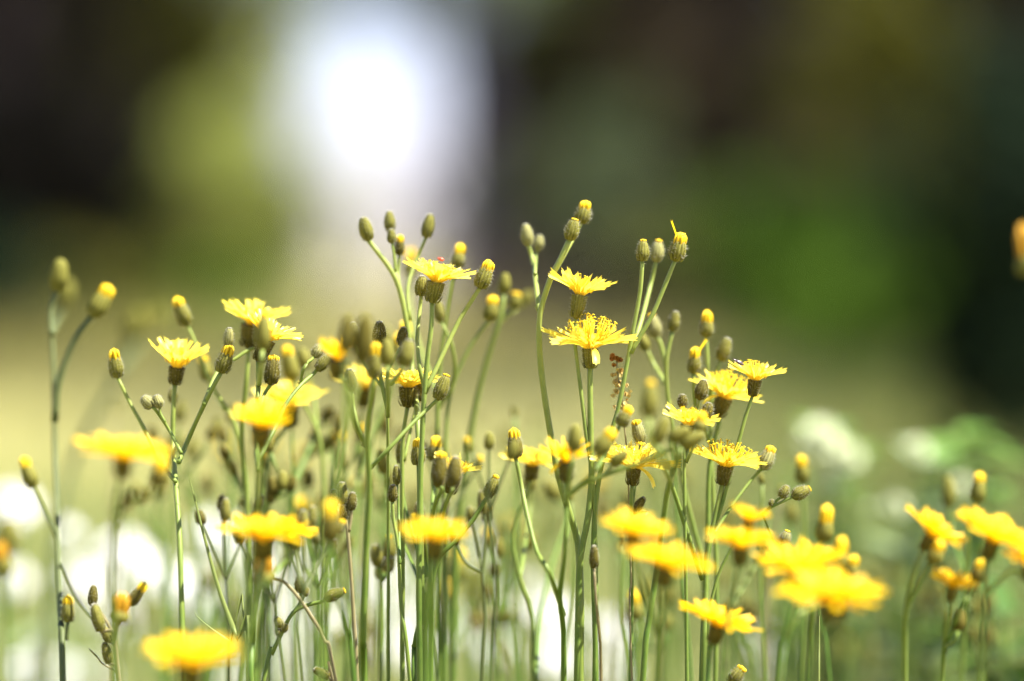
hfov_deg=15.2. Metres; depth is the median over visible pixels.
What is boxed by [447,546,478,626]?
hawkweed plant
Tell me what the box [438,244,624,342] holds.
shrub
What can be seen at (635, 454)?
hawkweed plant
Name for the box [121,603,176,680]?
hawkweed plant
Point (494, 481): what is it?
hawkweed plant
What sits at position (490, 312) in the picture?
hawkweed plant
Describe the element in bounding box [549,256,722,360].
shrub
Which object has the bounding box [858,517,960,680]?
leafy plant
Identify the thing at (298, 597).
hawkweed plant
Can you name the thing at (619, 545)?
flower stem
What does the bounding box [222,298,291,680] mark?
hawkweed plant
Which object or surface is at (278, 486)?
hawkweed plant
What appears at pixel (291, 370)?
hawkweed plant
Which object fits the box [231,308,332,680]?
hawkweed plant
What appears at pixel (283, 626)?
hawkweed plant
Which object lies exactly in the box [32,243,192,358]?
shrub
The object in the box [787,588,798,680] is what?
hawkweed plant
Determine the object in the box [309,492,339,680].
hawkweed plant
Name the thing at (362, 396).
hawkweed plant
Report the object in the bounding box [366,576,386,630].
white flower
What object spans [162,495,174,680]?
flower stem
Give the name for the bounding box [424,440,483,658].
hawkweed plant
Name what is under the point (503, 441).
hawkweed plant
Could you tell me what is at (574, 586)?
hawkweed plant
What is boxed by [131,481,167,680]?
hawkweed plant
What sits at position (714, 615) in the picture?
hawkweed plant
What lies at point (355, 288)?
shrub
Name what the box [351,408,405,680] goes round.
hawkweed plant
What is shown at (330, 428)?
flower stem
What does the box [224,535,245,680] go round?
flower stem
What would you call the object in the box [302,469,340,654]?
hawkweed plant
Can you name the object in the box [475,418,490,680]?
flower stem
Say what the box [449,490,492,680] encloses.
hawkweed plant
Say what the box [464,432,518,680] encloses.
hawkweed plant
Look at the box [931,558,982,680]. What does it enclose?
hawkweed plant
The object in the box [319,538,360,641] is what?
hawkweed plant
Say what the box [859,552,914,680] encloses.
hawkweed plant
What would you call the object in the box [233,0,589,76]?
tree
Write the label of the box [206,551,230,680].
flower stem
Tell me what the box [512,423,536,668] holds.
flower stem
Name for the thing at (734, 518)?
hawkweed plant
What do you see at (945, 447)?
leafy plant
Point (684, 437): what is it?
hawkweed plant
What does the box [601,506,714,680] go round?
hawkweed plant
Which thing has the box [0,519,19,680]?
hawkweed plant
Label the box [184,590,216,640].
white flower
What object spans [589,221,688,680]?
hawkweed plant
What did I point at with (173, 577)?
flower stem
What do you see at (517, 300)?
hawkweed plant
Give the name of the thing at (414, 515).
hawkweed plant
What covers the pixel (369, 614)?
flower stem
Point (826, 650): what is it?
flower stem
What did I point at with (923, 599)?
hawkweed plant
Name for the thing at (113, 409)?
flower stem
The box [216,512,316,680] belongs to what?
hawkweed plant
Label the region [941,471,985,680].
hawkweed plant
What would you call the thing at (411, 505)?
hawkweed plant
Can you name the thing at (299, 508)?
flower stem
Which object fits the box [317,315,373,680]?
hawkweed plant
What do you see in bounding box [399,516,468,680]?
hawkweed plant
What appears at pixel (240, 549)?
flower stem
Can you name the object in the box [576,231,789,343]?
shrub
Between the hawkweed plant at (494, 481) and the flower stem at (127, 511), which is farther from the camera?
the flower stem at (127, 511)
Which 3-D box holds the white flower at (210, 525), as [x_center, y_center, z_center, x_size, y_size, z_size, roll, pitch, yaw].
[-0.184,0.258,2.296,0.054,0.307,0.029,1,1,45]
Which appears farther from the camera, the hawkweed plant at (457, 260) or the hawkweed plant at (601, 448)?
the hawkweed plant at (457, 260)
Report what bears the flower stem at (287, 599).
on the ground at (341, 298)
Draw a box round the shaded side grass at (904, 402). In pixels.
[527,326,1023,680]
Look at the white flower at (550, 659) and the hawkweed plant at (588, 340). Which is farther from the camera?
the white flower at (550, 659)
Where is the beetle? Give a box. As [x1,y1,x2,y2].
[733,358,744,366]
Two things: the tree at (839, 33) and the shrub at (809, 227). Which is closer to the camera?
the shrub at (809, 227)
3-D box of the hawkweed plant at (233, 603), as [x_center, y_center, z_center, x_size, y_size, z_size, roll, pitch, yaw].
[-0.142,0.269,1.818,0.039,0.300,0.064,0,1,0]
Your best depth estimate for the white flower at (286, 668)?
2.52 m
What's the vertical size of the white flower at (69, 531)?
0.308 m
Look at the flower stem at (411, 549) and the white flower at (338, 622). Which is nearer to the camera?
the flower stem at (411, 549)
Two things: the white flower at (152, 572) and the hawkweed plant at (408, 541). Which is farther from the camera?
the white flower at (152, 572)
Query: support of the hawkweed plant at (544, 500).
on the ground at (341, 298)
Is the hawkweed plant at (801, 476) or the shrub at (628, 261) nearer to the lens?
the hawkweed plant at (801, 476)
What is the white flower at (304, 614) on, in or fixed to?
on the ground at (341, 298)
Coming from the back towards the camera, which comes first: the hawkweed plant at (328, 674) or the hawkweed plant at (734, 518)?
the hawkweed plant at (734, 518)
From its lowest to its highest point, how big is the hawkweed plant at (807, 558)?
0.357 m
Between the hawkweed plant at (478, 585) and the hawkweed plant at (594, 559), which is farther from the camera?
the hawkweed plant at (478, 585)
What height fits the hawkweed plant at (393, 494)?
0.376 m
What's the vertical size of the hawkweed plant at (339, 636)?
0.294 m
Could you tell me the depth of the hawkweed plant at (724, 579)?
1.80 m
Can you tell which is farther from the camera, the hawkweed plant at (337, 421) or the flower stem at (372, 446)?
the flower stem at (372, 446)
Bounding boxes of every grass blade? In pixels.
[188,474,253,680]
[194,594,247,680]
[818,616,819,680]
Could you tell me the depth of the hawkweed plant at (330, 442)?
1.65 m
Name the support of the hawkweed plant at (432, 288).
on the ground at (341, 298)
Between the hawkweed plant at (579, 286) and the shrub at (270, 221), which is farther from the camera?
the shrub at (270, 221)
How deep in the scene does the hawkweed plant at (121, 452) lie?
1.35 m
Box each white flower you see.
[0,487,38,680]
[0,564,31,680]
[10,658,30,680]
[27,656,68,680]
[52,522,80,657]
[63,563,102,680]
[76,667,103,680]
[95,534,153,680]
[99,593,132,680]
[140,558,178,635]
[170,569,210,680]
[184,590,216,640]
[192,517,235,631]
[215,672,238,680]
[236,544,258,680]
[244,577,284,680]
[257,607,301,680]
[274,655,307,680]
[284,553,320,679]
[300,600,328,680]
[327,616,351,680]
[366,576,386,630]
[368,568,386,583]
[375,569,412,617]
[383,634,409,680]
[385,620,415,664]
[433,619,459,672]
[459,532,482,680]
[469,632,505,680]
[501,584,535,680]
[527,596,572,680]
[539,640,571,680]
[598,655,623,680]
[600,613,625,680]
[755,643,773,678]
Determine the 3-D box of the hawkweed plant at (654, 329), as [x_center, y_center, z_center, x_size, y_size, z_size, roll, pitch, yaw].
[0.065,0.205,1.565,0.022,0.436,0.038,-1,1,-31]
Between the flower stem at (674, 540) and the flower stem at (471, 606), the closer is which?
the flower stem at (674, 540)
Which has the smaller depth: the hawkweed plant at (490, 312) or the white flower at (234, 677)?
the hawkweed plant at (490, 312)
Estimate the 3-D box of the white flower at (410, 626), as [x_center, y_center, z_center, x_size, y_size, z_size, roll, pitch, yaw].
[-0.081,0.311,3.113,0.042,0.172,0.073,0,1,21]
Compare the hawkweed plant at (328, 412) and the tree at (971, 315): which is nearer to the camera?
the hawkweed plant at (328, 412)
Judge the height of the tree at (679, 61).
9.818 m
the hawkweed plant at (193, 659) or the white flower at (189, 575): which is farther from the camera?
the white flower at (189, 575)
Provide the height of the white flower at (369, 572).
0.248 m
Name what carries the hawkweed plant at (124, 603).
on the ground at (341, 298)
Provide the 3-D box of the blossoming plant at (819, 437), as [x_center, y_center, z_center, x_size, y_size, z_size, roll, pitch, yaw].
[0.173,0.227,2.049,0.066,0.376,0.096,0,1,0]
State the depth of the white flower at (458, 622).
2.61 m
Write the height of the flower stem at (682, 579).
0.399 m
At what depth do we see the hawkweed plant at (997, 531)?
1.39 m
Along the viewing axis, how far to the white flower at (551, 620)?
2.28 m
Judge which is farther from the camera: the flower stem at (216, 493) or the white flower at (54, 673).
the white flower at (54, 673)
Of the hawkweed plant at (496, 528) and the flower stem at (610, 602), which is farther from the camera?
the hawkweed plant at (496, 528)
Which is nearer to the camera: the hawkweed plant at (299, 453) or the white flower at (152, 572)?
the hawkweed plant at (299, 453)
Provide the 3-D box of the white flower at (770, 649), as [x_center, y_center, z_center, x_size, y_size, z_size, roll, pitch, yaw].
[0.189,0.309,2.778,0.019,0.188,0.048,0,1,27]
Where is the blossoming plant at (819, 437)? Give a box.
[772,417,892,680]
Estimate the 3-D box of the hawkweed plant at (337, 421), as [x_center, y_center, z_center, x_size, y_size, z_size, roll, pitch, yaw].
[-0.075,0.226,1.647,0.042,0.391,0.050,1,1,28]
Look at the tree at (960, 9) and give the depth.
41.81 m
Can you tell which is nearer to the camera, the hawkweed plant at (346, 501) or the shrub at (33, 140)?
the hawkweed plant at (346, 501)
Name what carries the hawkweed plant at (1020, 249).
on the ground at (341, 298)
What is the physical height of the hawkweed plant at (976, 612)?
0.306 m
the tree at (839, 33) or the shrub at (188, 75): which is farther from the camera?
the shrub at (188, 75)
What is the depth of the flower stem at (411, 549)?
1.74 m
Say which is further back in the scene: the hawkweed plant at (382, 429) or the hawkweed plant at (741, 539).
the hawkweed plant at (382, 429)
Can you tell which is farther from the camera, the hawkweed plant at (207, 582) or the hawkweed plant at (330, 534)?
the hawkweed plant at (207, 582)
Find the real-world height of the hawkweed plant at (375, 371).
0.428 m
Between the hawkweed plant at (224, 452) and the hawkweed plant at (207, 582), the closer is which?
the hawkweed plant at (224, 452)
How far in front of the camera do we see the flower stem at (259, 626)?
1.58 m
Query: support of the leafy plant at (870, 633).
on the ground at (341, 298)
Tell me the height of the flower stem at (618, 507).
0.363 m
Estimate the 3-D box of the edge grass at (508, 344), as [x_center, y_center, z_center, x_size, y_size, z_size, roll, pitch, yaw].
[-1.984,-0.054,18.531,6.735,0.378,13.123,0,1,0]
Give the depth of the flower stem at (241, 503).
1.60 m
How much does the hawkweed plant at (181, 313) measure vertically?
0.442 m
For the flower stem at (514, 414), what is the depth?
1.64 m
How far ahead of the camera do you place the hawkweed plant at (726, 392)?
1.53 m
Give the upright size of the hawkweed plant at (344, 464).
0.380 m
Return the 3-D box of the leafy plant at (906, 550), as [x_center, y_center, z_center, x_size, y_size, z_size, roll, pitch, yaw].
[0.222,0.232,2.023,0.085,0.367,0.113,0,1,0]
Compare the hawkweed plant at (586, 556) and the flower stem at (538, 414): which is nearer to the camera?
the flower stem at (538, 414)
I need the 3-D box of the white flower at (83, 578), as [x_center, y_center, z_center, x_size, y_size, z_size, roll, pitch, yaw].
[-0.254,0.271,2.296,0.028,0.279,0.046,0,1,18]
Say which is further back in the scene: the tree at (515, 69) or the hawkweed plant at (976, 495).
the tree at (515, 69)
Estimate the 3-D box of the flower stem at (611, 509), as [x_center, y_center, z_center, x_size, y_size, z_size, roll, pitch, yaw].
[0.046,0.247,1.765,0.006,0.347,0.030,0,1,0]
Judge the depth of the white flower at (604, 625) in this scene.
2.28 m
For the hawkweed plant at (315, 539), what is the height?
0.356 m
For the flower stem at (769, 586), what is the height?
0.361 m
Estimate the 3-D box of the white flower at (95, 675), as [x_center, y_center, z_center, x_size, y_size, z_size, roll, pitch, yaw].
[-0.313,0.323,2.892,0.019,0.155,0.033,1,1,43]
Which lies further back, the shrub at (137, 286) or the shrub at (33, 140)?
the shrub at (33, 140)
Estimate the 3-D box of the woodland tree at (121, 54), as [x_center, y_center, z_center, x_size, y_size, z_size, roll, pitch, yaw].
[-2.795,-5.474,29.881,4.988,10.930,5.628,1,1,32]
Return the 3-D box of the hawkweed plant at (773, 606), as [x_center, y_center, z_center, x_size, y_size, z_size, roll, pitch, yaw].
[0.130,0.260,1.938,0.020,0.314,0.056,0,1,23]
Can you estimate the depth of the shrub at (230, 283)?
20.84 m
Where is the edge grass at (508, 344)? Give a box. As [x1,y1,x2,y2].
[0,290,795,416]
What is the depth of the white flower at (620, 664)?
2.31 m
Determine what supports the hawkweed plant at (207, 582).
on the ground at (341, 298)
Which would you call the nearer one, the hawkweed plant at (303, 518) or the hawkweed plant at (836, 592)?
the hawkweed plant at (836, 592)
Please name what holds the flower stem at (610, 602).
on the ground at (341, 298)
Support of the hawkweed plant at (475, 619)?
on the ground at (341, 298)
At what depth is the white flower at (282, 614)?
2.77 m
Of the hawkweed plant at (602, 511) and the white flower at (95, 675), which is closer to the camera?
the hawkweed plant at (602, 511)
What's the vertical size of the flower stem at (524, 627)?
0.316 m
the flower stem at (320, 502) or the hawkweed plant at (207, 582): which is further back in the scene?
the hawkweed plant at (207, 582)
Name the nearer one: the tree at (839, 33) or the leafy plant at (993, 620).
the leafy plant at (993, 620)
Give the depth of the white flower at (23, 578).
2.28 m
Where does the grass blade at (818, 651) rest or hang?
on the ground at (341, 298)
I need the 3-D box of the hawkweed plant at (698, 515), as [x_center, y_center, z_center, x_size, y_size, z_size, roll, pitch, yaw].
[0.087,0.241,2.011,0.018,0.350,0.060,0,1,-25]
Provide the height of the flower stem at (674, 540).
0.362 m
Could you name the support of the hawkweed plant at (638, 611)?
on the ground at (341, 298)
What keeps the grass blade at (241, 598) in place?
on the ground at (341, 298)
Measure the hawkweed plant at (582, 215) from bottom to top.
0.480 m
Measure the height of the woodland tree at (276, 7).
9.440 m
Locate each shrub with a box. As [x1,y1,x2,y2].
[0,48,196,291]
[0,228,102,368]
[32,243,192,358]
[73,0,269,298]
[129,1,368,310]
[151,264,307,344]
[281,194,442,318]
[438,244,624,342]
[501,72,683,327]
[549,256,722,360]
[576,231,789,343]
[674,165,967,353]
[724,227,950,382]
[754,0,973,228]
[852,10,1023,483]
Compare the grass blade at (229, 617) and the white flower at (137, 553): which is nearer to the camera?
the grass blade at (229, 617)
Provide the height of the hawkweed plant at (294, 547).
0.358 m
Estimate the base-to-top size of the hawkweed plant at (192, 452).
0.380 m
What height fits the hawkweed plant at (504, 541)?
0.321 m
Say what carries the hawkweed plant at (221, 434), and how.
on the ground at (341, 298)
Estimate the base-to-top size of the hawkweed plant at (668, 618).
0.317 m
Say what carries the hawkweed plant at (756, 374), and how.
on the ground at (341, 298)
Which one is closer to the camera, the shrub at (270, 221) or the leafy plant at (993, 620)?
the leafy plant at (993, 620)
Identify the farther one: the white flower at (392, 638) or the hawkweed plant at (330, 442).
the white flower at (392, 638)
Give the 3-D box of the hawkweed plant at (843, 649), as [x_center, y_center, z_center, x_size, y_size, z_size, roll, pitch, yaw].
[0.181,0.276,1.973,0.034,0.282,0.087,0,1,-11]
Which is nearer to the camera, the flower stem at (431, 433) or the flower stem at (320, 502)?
the flower stem at (320, 502)
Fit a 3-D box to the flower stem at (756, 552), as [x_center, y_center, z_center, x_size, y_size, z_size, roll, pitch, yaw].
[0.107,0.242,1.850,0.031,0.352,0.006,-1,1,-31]
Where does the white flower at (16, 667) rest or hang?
on the ground at (341, 298)
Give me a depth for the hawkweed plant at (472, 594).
1.82 m
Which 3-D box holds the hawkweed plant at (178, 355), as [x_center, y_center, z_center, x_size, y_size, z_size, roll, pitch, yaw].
[-0.133,0.207,1.515,0.063,0.435,0.062,1,1,29]
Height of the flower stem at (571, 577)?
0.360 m
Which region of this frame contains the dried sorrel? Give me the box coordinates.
[609,353,632,680]
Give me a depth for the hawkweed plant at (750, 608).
1.69 m
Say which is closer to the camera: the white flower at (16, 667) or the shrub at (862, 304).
the white flower at (16, 667)
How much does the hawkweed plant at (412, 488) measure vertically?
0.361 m
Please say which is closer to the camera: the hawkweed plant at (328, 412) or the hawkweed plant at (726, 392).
the hawkweed plant at (726, 392)
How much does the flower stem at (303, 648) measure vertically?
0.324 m
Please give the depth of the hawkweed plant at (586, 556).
1.99 m
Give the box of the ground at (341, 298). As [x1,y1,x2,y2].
[1,276,992,675]
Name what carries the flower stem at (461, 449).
on the ground at (341, 298)
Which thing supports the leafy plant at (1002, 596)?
on the ground at (341, 298)
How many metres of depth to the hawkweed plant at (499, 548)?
1.62 m
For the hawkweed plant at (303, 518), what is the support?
on the ground at (341, 298)
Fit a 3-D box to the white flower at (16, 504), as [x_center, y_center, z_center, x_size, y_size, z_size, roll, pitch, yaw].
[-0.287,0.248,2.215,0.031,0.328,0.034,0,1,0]
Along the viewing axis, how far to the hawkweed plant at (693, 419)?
1.49 m
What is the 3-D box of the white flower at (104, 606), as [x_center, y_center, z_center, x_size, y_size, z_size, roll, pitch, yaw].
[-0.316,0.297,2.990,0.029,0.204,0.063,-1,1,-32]
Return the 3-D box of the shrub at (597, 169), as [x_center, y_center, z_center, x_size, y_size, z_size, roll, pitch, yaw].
[0.607,-0.818,24.459,1.045,1.783,1.356,0,1,-23]
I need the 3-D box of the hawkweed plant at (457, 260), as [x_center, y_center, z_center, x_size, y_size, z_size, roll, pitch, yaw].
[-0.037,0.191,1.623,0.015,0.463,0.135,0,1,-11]
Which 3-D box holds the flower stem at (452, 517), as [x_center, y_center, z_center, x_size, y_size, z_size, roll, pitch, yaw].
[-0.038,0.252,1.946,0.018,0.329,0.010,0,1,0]
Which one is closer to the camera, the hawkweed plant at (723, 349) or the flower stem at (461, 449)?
the hawkweed plant at (723, 349)
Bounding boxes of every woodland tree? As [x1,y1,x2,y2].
[27,0,238,297]
[61,0,348,293]
[105,0,138,271]
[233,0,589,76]
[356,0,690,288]
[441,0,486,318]
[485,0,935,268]
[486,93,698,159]
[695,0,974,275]
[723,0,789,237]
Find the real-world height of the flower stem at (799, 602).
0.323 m
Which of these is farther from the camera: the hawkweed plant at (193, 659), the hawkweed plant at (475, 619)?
the hawkweed plant at (475, 619)
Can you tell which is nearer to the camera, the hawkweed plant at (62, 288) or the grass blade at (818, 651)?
the grass blade at (818, 651)
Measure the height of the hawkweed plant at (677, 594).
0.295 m
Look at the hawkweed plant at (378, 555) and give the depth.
1.56 m
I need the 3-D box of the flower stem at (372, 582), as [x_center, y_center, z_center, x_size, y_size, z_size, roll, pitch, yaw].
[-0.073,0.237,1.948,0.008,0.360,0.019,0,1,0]
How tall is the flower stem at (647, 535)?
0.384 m
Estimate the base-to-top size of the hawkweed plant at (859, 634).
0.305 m
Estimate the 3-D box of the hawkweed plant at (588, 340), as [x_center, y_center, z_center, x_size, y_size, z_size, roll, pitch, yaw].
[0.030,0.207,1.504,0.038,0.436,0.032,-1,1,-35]
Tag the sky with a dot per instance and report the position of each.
(378, 102)
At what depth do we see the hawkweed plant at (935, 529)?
1.41 m
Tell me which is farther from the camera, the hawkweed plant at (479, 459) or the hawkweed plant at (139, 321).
the hawkweed plant at (139, 321)
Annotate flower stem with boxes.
[110,403,116,680]
[120,508,130,680]
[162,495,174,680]
[172,507,178,680]
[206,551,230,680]
[213,488,222,680]
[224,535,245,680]
[233,460,243,655]
[238,497,245,576]
[256,468,263,680]
[266,473,290,680]
[267,452,292,680]
[270,539,278,609]
[284,555,307,680]
[297,506,316,667]
[318,497,328,680]
[328,426,352,634]
[353,431,373,680]
[358,414,374,680]
[368,453,374,680]
[392,542,414,680]
[424,487,430,523]
[428,428,441,609]
[434,513,454,680]
[458,443,469,680]
[464,446,474,680]
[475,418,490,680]
[505,522,514,680]
[511,407,522,680]
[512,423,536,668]
[515,409,541,680]
[518,550,530,663]
[566,496,572,647]
[602,462,611,680]
[608,502,618,680]
[610,454,626,600]
[617,542,634,680]
[619,534,628,680]
[643,416,648,633]
[655,447,673,680]
[662,472,680,680]
[670,400,692,680]
[742,480,760,679]
[758,473,766,680]
[763,484,782,680]
[781,557,786,680]
[788,524,807,667]
[813,573,830,680]
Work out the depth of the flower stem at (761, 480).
1.57 m
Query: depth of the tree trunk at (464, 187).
26.86 m
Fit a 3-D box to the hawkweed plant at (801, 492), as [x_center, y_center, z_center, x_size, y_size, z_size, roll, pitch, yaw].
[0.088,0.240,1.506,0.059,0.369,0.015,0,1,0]
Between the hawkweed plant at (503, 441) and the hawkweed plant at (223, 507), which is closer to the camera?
the hawkweed plant at (223, 507)
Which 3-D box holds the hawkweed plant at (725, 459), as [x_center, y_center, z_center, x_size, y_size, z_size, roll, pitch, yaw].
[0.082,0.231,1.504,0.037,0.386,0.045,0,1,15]
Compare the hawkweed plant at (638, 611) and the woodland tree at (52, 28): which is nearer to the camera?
the hawkweed plant at (638, 611)
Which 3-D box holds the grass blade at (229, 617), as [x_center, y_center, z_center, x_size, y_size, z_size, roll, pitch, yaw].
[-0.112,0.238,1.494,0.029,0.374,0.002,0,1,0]
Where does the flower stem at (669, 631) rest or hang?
on the ground at (341, 298)
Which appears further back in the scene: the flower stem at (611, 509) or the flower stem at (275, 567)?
the flower stem at (275, 567)
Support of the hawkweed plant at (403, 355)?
on the ground at (341, 298)
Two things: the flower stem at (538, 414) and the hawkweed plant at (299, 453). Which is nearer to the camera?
the flower stem at (538, 414)
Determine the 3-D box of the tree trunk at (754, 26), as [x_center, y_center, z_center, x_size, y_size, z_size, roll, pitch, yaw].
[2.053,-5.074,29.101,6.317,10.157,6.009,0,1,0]
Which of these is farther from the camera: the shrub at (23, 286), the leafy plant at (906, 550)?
the shrub at (23, 286)
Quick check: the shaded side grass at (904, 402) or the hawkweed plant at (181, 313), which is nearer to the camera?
the hawkweed plant at (181, 313)
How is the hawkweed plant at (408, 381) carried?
on the ground at (341, 298)
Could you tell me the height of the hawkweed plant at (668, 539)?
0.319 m
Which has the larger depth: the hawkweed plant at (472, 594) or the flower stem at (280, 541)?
the hawkweed plant at (472, 594)
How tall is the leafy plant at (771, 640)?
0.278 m
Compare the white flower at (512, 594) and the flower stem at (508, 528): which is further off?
the white flower at (512, 594)
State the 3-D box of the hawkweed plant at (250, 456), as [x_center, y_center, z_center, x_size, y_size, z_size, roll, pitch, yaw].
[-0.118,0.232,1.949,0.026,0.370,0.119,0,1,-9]
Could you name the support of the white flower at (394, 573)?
on the ground at (341, 298)
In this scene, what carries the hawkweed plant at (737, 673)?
on the ground at (341, 298)
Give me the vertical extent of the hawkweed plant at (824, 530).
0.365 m
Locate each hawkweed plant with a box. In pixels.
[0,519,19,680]
[19,258,114,680]
[41,305,165,680]
[73,431,171,680]
[86,582,147,680]
[106,314,258,635]
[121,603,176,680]
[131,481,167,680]
[143,629,240,680]
[147,401,217,680]
[160,433,211,635]
[172,296,250,614]
[193,494,264,680]
[200,566,217,680]
[209,440,238,680]
[211,591,256,680]
[213,406,238,680]
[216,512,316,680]
[219,444,266,514]
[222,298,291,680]
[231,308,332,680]
[231,532,300,680]
[245,438,281,680]
[252,344,328,680]
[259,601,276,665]
[260,471,296,680]
[261,576,345,680]
[266,406,333,680]
[267,509,345,680]
[275,577,336,680]
[285,450,329,680]
[286,431,338,680]
[296,505,353,669]
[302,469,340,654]
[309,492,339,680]
[312,661,333,680]
[314,410,364,680]
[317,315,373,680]
[318,336,450,680]
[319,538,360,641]
[320,498,356,680]
[329,481,358,680]
[334,437,374,680]
[335,610,376,680]
[344,326,398,680]
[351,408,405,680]
[352,467,415,680]
[353,320,415,680]
[357,210,435,591]
[369,534,396,680]
[376,435,481,680]
[382,368,440,680]
[387,465,411,680]
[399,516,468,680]
[401,243,465,680]
[402,256,495,680]
[405,532,415,598]
[408,484,476,609]
[411,474,498,680]
[411,500,450,680]
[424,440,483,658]
[434,582,477,654]
[442,295,497,680]
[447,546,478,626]
[449,273,532,680]
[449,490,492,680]
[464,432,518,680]
[468,583,513,680]
[473,563,512,680]
[474,517,521,680]
[481,529,536,680]
[495,429,524,680]
[500,446,563,680]
[502,521,531,669]
[506,405,672,680]
[518,200,591,680]
[529,482,561,680]
[542,313,636,680]
[548,266,616,680]
[568,519,581,680]
[583,475,607,588]
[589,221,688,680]
[589,419,681,680]
[589,545,602,680]
[597,487,634,680]
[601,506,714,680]
[622,576,672,668]
[627,589,642,680]
[638,310,703,594]
[640,380,704,680]
[649,467,702,678]
[649,526,678,680]
[662,379,720,680]
[667,582,701,680]
[668,438,776,680]
[678,598,762,680]
[686,309,731,680]
[687,368,763,602]
[699,359,786,680]
[706,503,775,680]
[707,484,811,642]
[717,499,746,680]
[719,563,745,675]
[724,600,756,680]
[726,665,746,680]
[751,534,858,680]
[752,547,782,653]
[773,564,888,680]
[784,454,809,680]
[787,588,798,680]
[807,503,833,658]
[833,614,872,680]
[843,584,871,680]
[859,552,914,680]
[902,504,967,680]
[908,582,932,665]
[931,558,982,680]
[934,563,981,680]
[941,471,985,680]
[954,505,1023,680]
[969,593,994,680]
[1014,222,1023,276]
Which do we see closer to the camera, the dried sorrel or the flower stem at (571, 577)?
the dried sorrel
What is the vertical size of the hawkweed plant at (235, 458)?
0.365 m
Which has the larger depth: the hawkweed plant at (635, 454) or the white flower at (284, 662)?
the white flower at (284, 662)
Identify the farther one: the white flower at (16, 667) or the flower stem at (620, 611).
the white flower at (16, 667)
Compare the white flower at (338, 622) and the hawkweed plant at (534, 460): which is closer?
the hawkweed plant at (534, 460)
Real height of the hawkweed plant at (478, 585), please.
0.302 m
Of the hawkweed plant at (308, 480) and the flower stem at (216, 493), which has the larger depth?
the flower stem at (216, 493)
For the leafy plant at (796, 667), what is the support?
on the ground at (341, 298)
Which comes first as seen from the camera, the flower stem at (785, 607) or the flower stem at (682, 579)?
the flower stem at (682, 579)
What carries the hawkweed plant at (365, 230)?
on the ground at (341, 298)
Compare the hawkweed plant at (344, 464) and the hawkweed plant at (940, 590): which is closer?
the hawkweed plant at (344, 464)
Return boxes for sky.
[206,0,940,275]
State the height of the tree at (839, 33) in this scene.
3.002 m
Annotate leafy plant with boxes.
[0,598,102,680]
[692,594,790,680]
[750,525,861,680]
[822,590,927,680]
[857,437,1014,680]
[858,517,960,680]
[910,426,1023,680]
[923,579,1023,680]
[926,521,1023,680]

